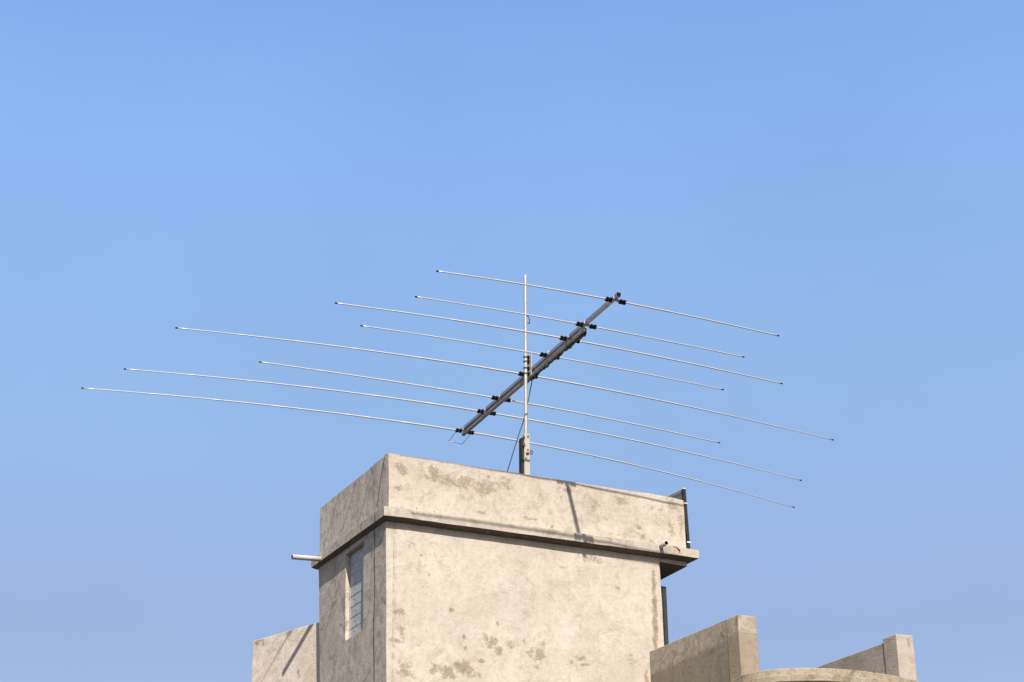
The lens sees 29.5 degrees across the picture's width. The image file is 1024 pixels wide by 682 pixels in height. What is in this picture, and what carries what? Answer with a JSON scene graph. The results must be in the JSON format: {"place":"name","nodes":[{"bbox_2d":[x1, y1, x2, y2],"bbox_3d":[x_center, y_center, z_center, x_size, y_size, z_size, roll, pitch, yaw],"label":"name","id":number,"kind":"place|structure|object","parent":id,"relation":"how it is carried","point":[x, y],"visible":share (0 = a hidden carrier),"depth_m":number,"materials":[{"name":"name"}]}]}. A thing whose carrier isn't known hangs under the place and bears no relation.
{"place":"outdoors","nodes":[
{"label":"outdoors","id":0,"kind":"place"},
{"bbox_2d":[252,623,319,681],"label":"parapet wall","id":1,"kind":"structure","parent":0,"point":[291,655],"depth_m":25.96,"materials":[{"name":"beige concrete"}]},
{"bbox_2d":[0,0,1023,681],"label":"sky","id":2,"kind":"structure","parent":0,"point":[842,181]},
{"bbox_2d":[650,615,918,681],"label":"curved balcony","id":3,"kind":"structure","parent":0,"point":[726,650],"depth_m":23.53,"materials":[{"name":"beige concrete"}]},
{"label":"ground","id":4,"kind":"structure","parent":0,"visible":0},
{"bbox_2d":[291,453,698,681],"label":"stair tower","id":5,"kind":"structure","parent":4,"relation":"on","point":[478,574],"depth_m":24.47,"materials":[{"name":"concrete"}]},
{"bbox_2d":[349,546,362,637],"bbox_3d":[-1.932,3.160,24.502,0.038,1.139,0.592,11,-27,-24],"label":"window frame","id":6,"kind":"structure","parent":5,"relation":"in","point":[356,558],"depth_m":24.59,"materials":[{"name":"beige paint"}]},
{"bbox_2d":[373,454,386,681],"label":"cable","id":7,"kind":"object","parent":5,"relation":"attached to","point":[374,562],"visible":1,"depth_m":24.03,"materials":[{"name":"grey plastic"}]},
{"bbox_2d":[519,274,532,474],"bbox_3d":[0.175,0.775,25.782,0.174,3.692,0.106,11,-27,-24],"label":"antenna mast","id":8,"kind":"object","parent":5,"relation":"on","point":[524,454],"visible":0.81,"depth_m":25.61,"materials":[{"name":"metal"}]},
{"bbox_2d":[81,270,833,507],"bbox_3d":[0.266,0.544,26.026,11.002,0.657,5.235,11,-27,-24],"label":"yagi antenna","id":9,"kind":"object","parent":8,"relation":"attached to","point":[571,339],"visible":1,"depth_m":25.86,"materials":[{"name":"metal"}]},
{"bbox_2d":[507,379,532,470],"bbox_3d":[0.032,1.455,25.540,0.546,2.213,0.130,2,-25,-5],"label":"coaxial cable","id":10,"kind":"object","parent":9,"relation":"hanging from","point":[520,429],"visible":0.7,"depth_m":25.61,"materials":[{"name":"black plastic"}]},
{"bbox_2d":[661,586,668,644],"bbox_3d":[1.829,4.688,25.291,0.095,2.888,0.804,11,-27,-24],"label":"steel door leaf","id":11,"kind":"object","parent":5,"relation":"attached to","point":[664,612],"visible":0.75,"depth_m":25.41,"materials":[{"name":"metal"}]},
{"bbox_2d":[667,488,690,548],"bbox_3d":[2.078,2.549,26.376,0.076,0.895,1.154,11,-27,-24],"label":"pipe","id":12,"kind":"object","parent":5,"relation":"attached to","point":[680,494],"visible":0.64,"depth_m":25.95,"materials":[{"name":"metal"}]}
]}

